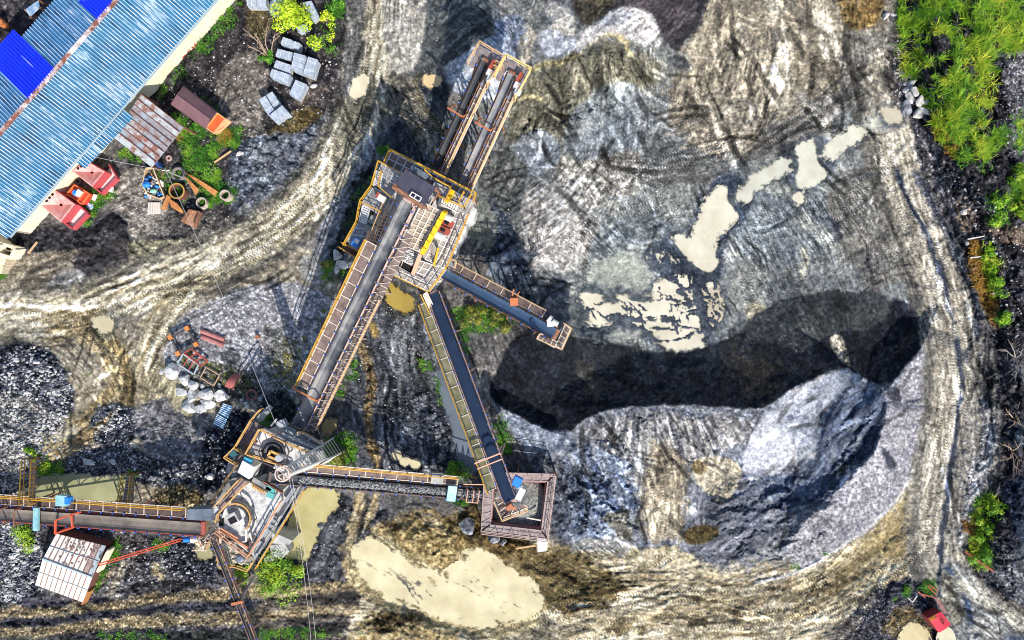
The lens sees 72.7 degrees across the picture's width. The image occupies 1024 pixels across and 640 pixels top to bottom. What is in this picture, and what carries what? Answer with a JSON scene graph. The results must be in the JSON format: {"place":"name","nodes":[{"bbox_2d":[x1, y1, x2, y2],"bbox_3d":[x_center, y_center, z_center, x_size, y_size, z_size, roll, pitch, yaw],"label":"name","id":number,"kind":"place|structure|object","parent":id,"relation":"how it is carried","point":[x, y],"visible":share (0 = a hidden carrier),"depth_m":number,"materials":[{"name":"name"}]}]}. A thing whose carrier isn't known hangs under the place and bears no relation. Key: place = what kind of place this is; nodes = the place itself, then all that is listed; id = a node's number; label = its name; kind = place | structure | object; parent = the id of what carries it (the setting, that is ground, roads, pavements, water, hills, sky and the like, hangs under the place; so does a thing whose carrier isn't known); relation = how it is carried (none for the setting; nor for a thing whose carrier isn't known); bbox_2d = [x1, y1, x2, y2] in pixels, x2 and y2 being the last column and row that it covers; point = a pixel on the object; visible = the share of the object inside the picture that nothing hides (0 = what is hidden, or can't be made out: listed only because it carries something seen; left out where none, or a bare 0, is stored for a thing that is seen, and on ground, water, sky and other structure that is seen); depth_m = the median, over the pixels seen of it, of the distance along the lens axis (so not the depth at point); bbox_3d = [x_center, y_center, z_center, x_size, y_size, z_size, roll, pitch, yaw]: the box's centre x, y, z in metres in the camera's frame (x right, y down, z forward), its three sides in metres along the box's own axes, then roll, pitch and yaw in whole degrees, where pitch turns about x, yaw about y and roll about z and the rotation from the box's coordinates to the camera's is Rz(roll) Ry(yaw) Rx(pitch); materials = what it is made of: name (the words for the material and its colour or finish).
{"place":"outdoors","nodes":[
{"label":"outdoors","id":0,"kind":"place"},
{"bbox_2d":[26,470,125,501],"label":"pond","id":1,"kind":"structure","parent":0,"point":[88,486],"depth_m":68.10,"materials":[{"name":"liquid"}]},
{"bbox_2d":[284,487,340,563],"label":"pond","id":2,"kind":"structure","parent":0,"point":[316,507],"depth_m":68.15,"materials":[{"name":"liquid"}]},
{"bbox_2d":[350,534,545,629],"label":"pond","id":3,"kind":"structure","parent":0,"point":[479,588],"depth_m":67.88,"materials":[{"name":"liquid"}]},
{"bbox_2d":[0,0,1023,639],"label":"ground","id":4,"kind":"structure","parent":0,"point":[744,74],"depth_m":67.90,"materials":[{"name":"soil"}]},
{"bbox_2d":[0,235,25,273],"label":"lean to","id":5,"kind":"object","parent":4,"relation":"on","point":[7,258],"visible":1,"depth_m":67.00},
{"bbox_2d":[8,523,35,553],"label":"shrub","id":6,"kind":"object","parent":4,"relation":"on","point":[25,534],"visible":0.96,"depth_m":67.00,"materials":[{"name":"green plant"}]},
{"bbox_2d":[24,0,47,20],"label":"lean to","id":7,"kind":"object","parent":4,"relation":"on","point":[32,9],"visible":0.55,"depth_m":65.40,"materials":[{"name":"grey metal"}]},
{"bbox_2d":[0,340,74,494],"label":"stone heap","id":8,"kind":"object","parent":4,"relation":"on","point":[7,348],"visible":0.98,"depth_m":67.15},
{"bbox_2d":[18,456,60,505],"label":"gangway","id":9,"kind":"object","parent":4,"relation":"on","point":[32,479],"visible":0.96,"depth_m":65.30,"materials":[{"name":"orange metal"}]},
{"bbox_2d":[41,190,90,230],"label":"hopper","id":10,"kind":"object","parent":4,"relation":"on","point":[71,213],"visible":0.99,"depth_m":66.70,"materials":[{"name":"red"}]},
{"bbox_2d":[35,530,114,604],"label":"pump hut","id":11,"kind":"object","parent":4,"relation":"on","point":[70,567],"visible":1,"depth_m":66.29,"materials":[{"name":"white"}]},
{"bbox_2d":[66,184,92,204],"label":"feeder machine","id":12,"kind":"object","parent":4,"relation":"on","point":[80,195],"visible":1,"depth_m":66.91,"materials":[{"name":"orange"}]},
{"bbox_2d":[72,163,119,194],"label":"hopper","id":13,"kind":"object","parent":4,"relation":"on","point":[101,180],"visible":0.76,"depth_m":66.78,"materials":[{"name":"red"}]},
{"bbox_2d":[0,494,217,537],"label":"belt conveyor","id":14,"kind":"object","parent":4,"relation":"on","point":[150,518],"visible":0.98,"depth_m":63.71,"materials":[{"name":"brown"}]},
{"bbox_2d":[54,511,81,534],"bbox_3d":[-40.815,18.609,65.565,3.982,5.270,1.398,-20,90,0],"label":"red gantry","id":15,"kind":"object","parent":14,"relation":"on","point":[64,529],"visible":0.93,"depth_m":63.55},
{"bbox_2d":[0,0,234,237],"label":"warehouse","id":16,"kind":"structure","parent":4,"relation":"on","point":[78,78],"depth_m":63.48,"materials":[{"name":"blue"}]},
{"bbox_2d":[115,472,151,512],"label":"gangway","id":17,"kind":"object","parent":4,"relation":"on","point":[128,491],"visible":0.85,"depth_m":65.63,"materials":[{"name":"orange metal"}]},
{"bbox_2d":[97,537,183,565],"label":"red beam","id":18,"kind":"structure","parent":4,"relation":"on","point":[149,549],"depth_m":64.83,"materials":[{"name":"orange metal"}]},
{"bbox_2d":[144,172,163,198],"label":"litter","id":19,"kind":"object","parent":4,"relation":"on","point":[153,181],"visible":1,"depth_m":67.71,"materials":[{"name":"white paint"}]},
{"bbox_2d":[142,167,165,199],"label":"junk crate","id":20,"kind":"object","parent":4,"relation":"on","point":[158,181],"visible":0.84,"depth_m":67.50,"materials":[{"name":"brown wood"}]},
{"bbox_2d":[148,202,160,213],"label":"tin sheet","id":21,"kind":"object","parent":4,"relation":"on","point":[154,207],"visible":1,"depth_m":67.79,"materials":[{"name":"beige"}]},
{"bbox_2d":[114,94,195,172],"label":"rusty shed","id":22,"kind":"structure","parent":4,"relation":"on","point":[158,133],"depth_m":65.20,"materials":[{"name":"metal"}]},
{"bbox_2d":[0,17,338,602],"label":"loose stones","id":23,"kind":"object","parent":4,"relation":"on","point":[37,437],"visible":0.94,"depth_m":67.70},
{"bbox_2d":[164,362,178,379],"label":"boulder","id":24,"kind":"object","parent":4,"relation":"on","point":[171,371],"visible":1,"depth_m":67.37,"materials":[{"name":"stone"}]},
{"bbox_2d":[0,0,345,281],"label":"yard weeds","id":25,"kind":"object","parent":4,"relation":"on","point":[196,154],"visible":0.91,"depth_m":67.81,"materials":[{"name":"green plant"}]},
{"bbox_2d":[154,485,202,509],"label":"gravel heap","id":26,"kind":"object","parent":4,"relation":"on","point":[188,497],"visible":0.78,"depth_m":67.45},
{"bbox_2d":[169,183,188,199],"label":"drum ring","id":27,"kind":"object","parent":4,"relation":"on","point":[184,195],"visible":0.98,"depth_m":67.30,"materials":[{"name":"yellow"}]},
{"bbox_2d":[167,325,198,355],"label":"scrap frame","id":28,"kind":"object","parent":4,"relation":"on","point":[178,352],"visible":1,"depth_m":67.32,"materials":[{"name":"metal"}]},
{"bbox_2d":[181,209,202,227],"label":"steel chute","id":29,"kind":"object","parent":4,"relation":"on","point":[194,217],"visible":0.98,"depth_m":67.43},
{"bbox_2d":[171,86,230,133],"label":"truck body","id":30,"kind":"object","parent":4,"relation":"on","point":[193,106],"visible":1,"depth_m":65.76,"materials":[{"name":"brown"}]},
{"bbox_2d":[194,544,215,564],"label":"puddle","id":31,"kind":"object","parent":4,"relation":"on","point":[200,556],"visible":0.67,"depth_m":68.04,"materials":[{"name":"liquid"}]},
{"bbox_2d":[225,373,241,389],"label":"curved plate","id":32,"kind":"object","parent":4,"relation":"on","point":[232,380],"visible":1,"depth_m":67.13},
{"bbox_2d":[183,456,306,571],"bbox_3d":[-24.623,17.990,64.478,7.584,6.645,11.261,31,90,0],"label":"crusher","id":33,"kind":"object","parent":4,"relation":"on","point":[255,510],"visible":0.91,"depth_m":62.80,"materials":[{"name":"metal"}]},
{"bbox_2d":[210,534,260,639],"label":"slim conveyor","id":34,"kind":"object","parent":33,"relation":"attached to","point":[236,602],"visible":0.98,"depth_m":65.25,"materials":[{"name":"metal"}]},
{"bbox_2d":[179,303,328,394],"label":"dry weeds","id":35,"kind":"object","parent":4,"relation":"on","point":[225,375],"visible":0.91,"depth_m":67.84,"materials":[{"name":"brown plant"}]},
{"bbox_2d":[246,0,268,10],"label":"paver stack","id":36,"kind":"object","parent":4,"relation":"on","point":[257,5],"visible":0.98,"depth_m":67.01,"materials":[{"name":"grey concrete"}]},
{"bbox_2d":[243,23,279,58],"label":"bare tree","id":37,"kind":"object","parent":4,"relation":"on","point":[263,49],"visible":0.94,"depth_m":66.34,"materials":[{"name":"brown plant"}]},
{"bbox_2d":[259,96,275,116],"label":"paver stack","id":38,"kind":"object","parent":4,"relation":"on","point":[269,109],"visible":0.88,"depth_m":66.64,"materials":[{"name":"grey concrete"}]},
{"bbox_2d":[28,145,516,639],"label":"ditch weeds","id":39,"kind":"object","parent":4,"relation":"on","point":[506,450],"visible":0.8,"depth_m":67.81,"materials":[{"name":"green plant"}]},
{"bbox_2d":[223,405,323,470],"bbox_3d":[-21.407,11.881,64.650,7.108,6.100,5.966,33,90,0],"label":"crusher","id":40,"kind":"object","parent":4,"relation":"on","point":[283,442],"visible":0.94,"depth_m":62.60,"materials":[{"name":"metal"}]},
{"bbox_2d":[266,92,282,109],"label":"paver stack","id":41,"kind":"object","parent":4,"relation":"on","point":[275,102],"visible":0.91,"depth_m":66.92,"materials":[{"name":"grey concrete"}]},
{"bbox_2d":[254,547,302,608],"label":"shrub","id":42,"kind":"object","parent":4,"relation":"on","point":[275,575],"visible":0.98,"depth_m":66.62,"materials":[{"name":"green plant"}]},
{"bbox_2d":[269,106,292,124],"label":"paver stack","id":43,"kind":"object","parent":4,"relation":"on","point":[280,115],"visible":1,"depth_m":66.44,"materials":[{"name":"grey concrete"}]},
{"bbox_2d":[270,69,293,87],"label":"paver stack","id":44,"kind":"object","parent":4,"relation":"on","point":[286,79],"visible":0.99,"depth_m":66.66,"materials":[{"name":"grey concrete"}]},
{"bbox_2d":[270,542,293,558],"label":"concrete slab","id":45,"kind":"structure","parent":4,"relation":"on","point":[284,548],"depth_m":66.60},
{"bbox_2d":[274,60,293,76],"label":"paver stack","id":46,"kind":"object","parent":4,"relation":"on","point":[280,66],"visible":0.85,"depth_m":66.88,"materials":[{"name":"grey concrete"}]},
{"bbox_2d":[276,49,293,62],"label":"paver stack","id":47,"kind":"object","parent":4,"relation":"on","point":[283,55],"visible":0.87,"depth_m":67.00,"materials":[{"name":"grey concrete"}]},
{"bbox_2d":[272,525,300,544],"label":"concrete slab","id":48,"kind":"structure","parent":4,"relation":"on","point":[287,535],"depth_m":65.98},
{"bbox_2d":[281,37,302,53],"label":"paver stack","id":49,"kind":"object","parent":4,"relation":"on","point":[290,44],"visible":1,"depth_m":66.98,"materials":[{"name":"grey concrete"}]},
{"bbox_2d":[283,559,304,578],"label":"shrub","id":50,"kind":"object","parent":4,"relation":"on","point":[295,569],"visible":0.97,"depth_m":67.04,"materials":[{"name":"green plant"}]},
{"bbox_2d":[268,0,323,50],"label":"leafy tree","id":51,"kind":"object","parent":4,"relation":"on","point":[290,11],"visible":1,"depth_m":65.81,"materials":[{"name":"yellow plant"}]},
{"bbox_2d":[289,80,308,102],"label":"paver stack","id":52,"kind":"object","parent":4,"relation":"on","point":[299,91],"visible":1,"depth_m":66.81,"materials":[{"name":"grey concrete"}]},
{"bbox_2d":[291,53,306,77],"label":"paver stack","id":53,"kind":"object","parent":4,"relation":"on","point":[299,61],"visible":0.91,"depth_m":66.36,"materials":[{"name":"grey concrete"}]},
{"bbox_2d":[274,438,343,481],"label":"lattice tower","id":54,"kind":"structure","parent":4,"relation":"on","point":[286,473],"depth_m":59.25,"materials":[{"name":"metal"}]},
{"bbox_2d":[302,1,320,23],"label":"paver stack","id":55,"kind":"object","parent":4,"relation":"on","point":[316,18],"visible":0.82,"depth_m":66.74,"materials":[{"name":"grey concrete"}]},
{"bbox_2d":[303,57,320,80],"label":"paver stack","id":56,"kind":"object","parent":4,"relation":"on","point":[312,67],"visible":1,"depth_m":66.64,"materials":[{"name":"grey concrete"}]},
{"bbox_2d":[319,9,334,29],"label":"shrub","id":57,"kind":"object","parent":4,"relation":"on","point":[323,17],"visible":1,"depth_m":67.22,"materials":[{"name":"yellow plant"}]},
{"bbox_2d":[319,417,339,436],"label":"puddle","id":58,"kind":"object","parent":4,"relation":"on","point":[330,426],"visible":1,"depth_m":67.98,"materials":[{"name":"liquid"}]},
{"bbox_2d":[328,448,347,465],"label":"shrub","id":59,"kind":"object","parent":4,"relation":"on","point":[336,459],"visible":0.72,"depth_m":67.25,"materials":[{"name":"green plant"}]},
{"bbox_2d":[292,197,416,430],"bbox_3d":[-14.379,-0.138,63.657,3.596,9.303,23.318,29,90,0],"label":"belt conveyor","id":60,"kind":"object","parent":4,"relation":"on","point":[328,366],"visible":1,"depth_m":61.81,"materials":[{"name":"grey"}]},
{"bbox_2d":[268,461,482,502],"bbox_3d":[-11.708,14.837,64.660,19.810,7.304,2.798,8,90,0],"label":"belt conveyor","id":61,"kind":"object","parent":4,"relation":"on","point":[440,480],"visible":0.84,"depth_m":63.67,"materials":[{"name":"metal"}]},
{"bbox_2d":[298,475,482,498],"bbox_3d":[-10.729,15.394,63.825,16.709,4.240,1.022,8,90,0],"label":"gravel load","id":62,"kind":"object","parent":61,"relation":"on","point":[340,483],"visible":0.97,"depth_m":63.54,"materials":[{"name":"gravel"}]},
{"bbox_2d":[381,280,417,315],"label":"puddle","id":63,"kind":"object","parent":4,"relation":"on","point":[401,301],"visible":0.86,"depth_m":67.99,"materials":[{"name":"liquid"}]},
{"bbox_2d":[338,148,477,317],"bbox_3d":[-9.311,-7.752,63.035,10.796,10.529,12.002,27,90,0],"label":"screening plant","id":64,"kind":"object","parent":4,"relation":"on","point":[443,218],"visible":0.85,"depth_m":62.40,"materials":[{"name":"metal"}]},
{"bbox_2d":[421,72,442,90],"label":"puddle","id":65,"kind":"object","parent":4,"relation":"on","point":[431,81],"visible":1,"depth_m":68.06,"materials":[{"name":"liquid"}]},
{"bbox_2d":[438,364,476,474],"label":"ditch water","id":66,"kind":"structure","parent":4,"relation":"on","point":[462,449],"depth_m":68.04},
{"bbox_2d":[446,460,471,476],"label":"shrub","id":67,"kind":"object","parent":4,"relation":"on","point":[450,470],"visible":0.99,"depth_m":67.08,"materials":[{"name":"green plant"}]},
{"bbox_2d":[460,517,474,534],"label":"boulder","id":68,"kind":"object","parent":4,"relation":"on","point":[467,526],"visible":1,"depth_m":67.03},
{"bbox_2d":[431,40,504,174],"bbox_3d":[-4.362,-18.494,63.707,2.652,9.200,10.728,31,90,0],"label":"belt conveyor","id":69,"kind":"object","parent":4,"relation":"on","point":[482,78],"visible":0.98,"depth_m":61.60,"materials":[{"name":"black rubber"}]},
{"bbox_2d":[418,289,528,521],"bbox_3d":[-3.757,7.211,64.137,3.326,8.346,21.227,-24,90,0],"label":"belt conveyor","id":70,"kind":"object","parent":4,"relation":"on","point":[504,501],"visible":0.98,"depth_m":62.49,"materials":[{"name":"black rubber"}]},
{"bbox_2d":[458,304,488,328],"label":"shrub","id":71,"kind":"object","parent":4,"relation":"on","point":[472,313],"visible":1,"depth_m":66.86,"materials":[{"name":"green plant"}]},
{"bbox_2d":[445,35,517,98],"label":"sand heap","id":72,"kind":"object","parent":4,"relation":"on","point":[455,70],"visible":0.46,"depth_m":66.07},
{"bbox_2d":[458,53,531,189],"bbox_3d":[-1.965,-17.269,63.707,2.652,9.200,10.868,29,90,0],"label":"belt conveyor","id":73,"kind":"object","parent":4,"relation":"on","point":[490,125],"visible":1,"depth_m":61.54,"materials":[{"name":"rubber"}]},
{"bbox_2d":[489,309,511,333],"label":"shrub","id":74,"kind":"object","parent":4,"relation":"on","point":[502,325],"visible":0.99,"depth_m":66.58,"materials":[{"name":"green plant"}]},
{"bbox_2d":[440,260,571,349],"bbox_3d":[-0.709,-1.657,64.058,13.004,8.501,2.951,30,90,0],"label":"belt conveyor","id":75,"kind":"object","parent":4,"relation":"on","point":[525,317],"visible":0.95,"depth_m":62.10,"materials":[{"name":"black rubber"}]},
{"bbox_2d":[480,467,555,551],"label":"receiving basin","id":76,"kind":"object","parent":4,"relation":"on","point":[490,524],"visible":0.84,"depth_m":65.40,"materials":[{"name":"brown"}]},
{"bbox_2d":[493,472,543,524],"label":"gravel cone","id":77,"kind":"object","parent":76,"relation":"in","point":[532,498],"visible":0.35,"depth_m":66.43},
{"bbox_2d":[172,127,996,538],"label":"orange weeds","id":78,"kind":"object","parent":4,"relation":"on","point":[228,133],"visible":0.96,"depth_m":67.12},
{"bbox_2d":[574,8,661,53],"bbox_3d":[9.861,-27.256,65.042,8.482,1.979,3.743,-8,90,0],"label":"gravel heap","id":79,"kind":"object","parent":4,"relation":"on","point":[638,26],"visible":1,"depth_m":64.94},
{"bbox_2d":[493,403,757,549],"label":"gravel heap","id":80,"kind":"object","parent":4,"relation":"on","point":[710,429],"visible":0.94,"depth_m":66.59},
{"bbox_2d":[571,0,704,47],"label":"soil heap","id":81,"kind":"object","parent":4,"relation":"on","point":[677,20],"visible":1,"depth_m":65.69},
{"bbox_2d":[576,274,707,352],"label":"puddle","id":82,"kind":"object","parent":4,"relation":"on","point":[655,308],"visible":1,"depth_m":67.99,"materials":[{"name":"liquid"}]},
{"bbox_2d":[311,2,1023,639],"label":"loose stones","id":83,"kind":"object","parent":4,"relation":"on","point":[737,276],"visible":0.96,"depth_m":67.69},
{"bbox_2d":[660,179,740,287],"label":"puddle","id":84,"kind":"object","parent":4,"relation":"on","point":[718,217],"visible":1,"depth_m":67.98,"materials":[{"name":"liquid"}]},
{"bbox_2d":[490,296,927,434],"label":"sand heap","id":85,"kind":"object","parent":4,"relation":"on","point":[775,352],"visible":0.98,"depth_m":66.89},
{"bbox_2d":[701,284,725,326],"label":"puddle","id":86,"kind":"object","parent":4,"relation":"on","point":[721,304],"visible":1,"depth_m":67.99,"materials":[{"name":"liquid"}]},
{"bbox_2d":[734,156,794,205],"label":"puddle","id":87,"kind":"object","parent":4,"relation":"on","point":[754,182],"visible":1,"depth_m":67.95,"materials":[{"name":"liquid"}]},
{"bbox_2d":[790,189,807,207],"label":"puddle","id":88,"kind":"object","parent":4,"relation":"on","point":[798,198],"visible":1,"depth_m":67.95,"materials":[{"name":"liquid"}]},
{"bbox_2d":[683,334,936,578],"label":"gravel heap","id":89,"kind":"object","parent":4,"relation":"on","point":[799,446],"visible":1,"depth_m":66.21,"materials":[{"name":"gravel"}]},
{"bbox_2d":[793,137,828,189],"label":"puddle","id":90,"kind":"object","parent":4,"relation":"on","point":[812,171],"visible":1,"depth_m":67.95,"materials":[{"name":"liquid"}]},
{"bbox_2d":[820,124,869,162],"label":"puddle","id":91,"kind":"object","parent":4,"relation":"on","point":[836,147],"visible":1,"depth_m":67.95,"materials":[{"name":"liquid"}]},
{"bbox_2d":[789,109,1023,600],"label":"bank weeds","id":92,"kind":"object","parent":4,"relation":"on","point":[926,584],"visible":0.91,"depth_m":66.18,"materials":[{"name":"green plant"}]},
{"bbox_2d":[897,621,931,639],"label":"puddle","id":93,"kind":"object","parent":4,"relation":"on","point":[913,630],"visible":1,"depth_m":67.62,"materials":[{"name":"liquid"}]},
{"bbox_2d":[922,607,950,632],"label":"red hut","id":94,"kind":"object","parent":4,"relation":"on","point":[936,619],"visible":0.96,"depth_m":66.12,"materials":[{"name":"red"}]},
{"bbox_2d":[936,627,955,639],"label":"puddle","id":95,"kind":"object","parent":4,"relation":"on","point":[947,633],"visible":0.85,"depth_m":67.62,"materials":[{"name":"liquid"}]},
{"bbox_2d":[888,0,1023,166],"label":"tall grass","id":96,"kind":"structure","parent":4,"relation":"on","point":[958,105],"depth_m":65.61,"materials":[{"name":"green plant"}]},
{"bbox_2d":[967,548,992,570],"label":"shrub","id":97,"kind":"object","parent":4,"relation":"on","point":[985,559],"visible":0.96,"depth_m":67.12,"materials":[{"name":"green plant"}]},
{"bbox_2d":[974,518,994,542],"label":"shrub","id":98,"kind":"object","parent":4,"relation":"on","point":[986,528],"visible":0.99,"depth_m":67.09,"materials":[{"name":"green plant"}]},
{"bbox_2d":[965,118,1023,571],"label":"bank grass","id":99,"kind":"structure","parent":4,"relation":"on","point":[977,544],"depth_m":66.96,"materials":[{"name":"green plant"}]},
{"bbox_2d":[983,500,1008,517],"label":"shrub","id":100,"kind":"object","parent":4,"relation":"on","point":[995,508],"visible":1,"depth_m":66.94,"materials":[{"name":"green plant"}]},
{"bbox_2d":[989,276,1009,298],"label":"shrub","id":101,"kind":"object","parent":4,"relation":"on","point":[998,281],"visible":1,"depth_m":65.92,"materials":[{"name":"green plant"}]},
{"bbox_2d":[992,193,1010,209],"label":"shrub","id":102,"kind":"object","parent":4,"relation":"on","point":[1001,200],"visible":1,"depth_m":65.02,"materials":[{"name":"green plant"}]},
{"bbox_2d":[0,0,1023,639],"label":"dirt road","id":103,"kind":"structure","parent":0,"point":[918,530],"depth_m":67.94,"materials":[{"name":"soil"}]},
{"bbox_2d":[90,313,114,333],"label":"puddle","id":104,"kind":"object","parent":103,"relation":"on","point":[103,323],"visible":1,"depth_m":67.98,"materials":[{"name":"liquid"}]},
{"bbox_2d":[349,73,371,103],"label":"puddle","id":105,"kind":"object","parent":103,"relation":"on","point":[360,86],"visible":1,"depth_m":67.96,"materials":[{"name":"liquid"}]},
{"bbox_2d":[878,102,905,126],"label":"puddle","id":106,"kind":"object","parent":103,"relation":"on","point":[892,116],"visible":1,"depth_m":67.94,"materials":[{"name":"liquid"}]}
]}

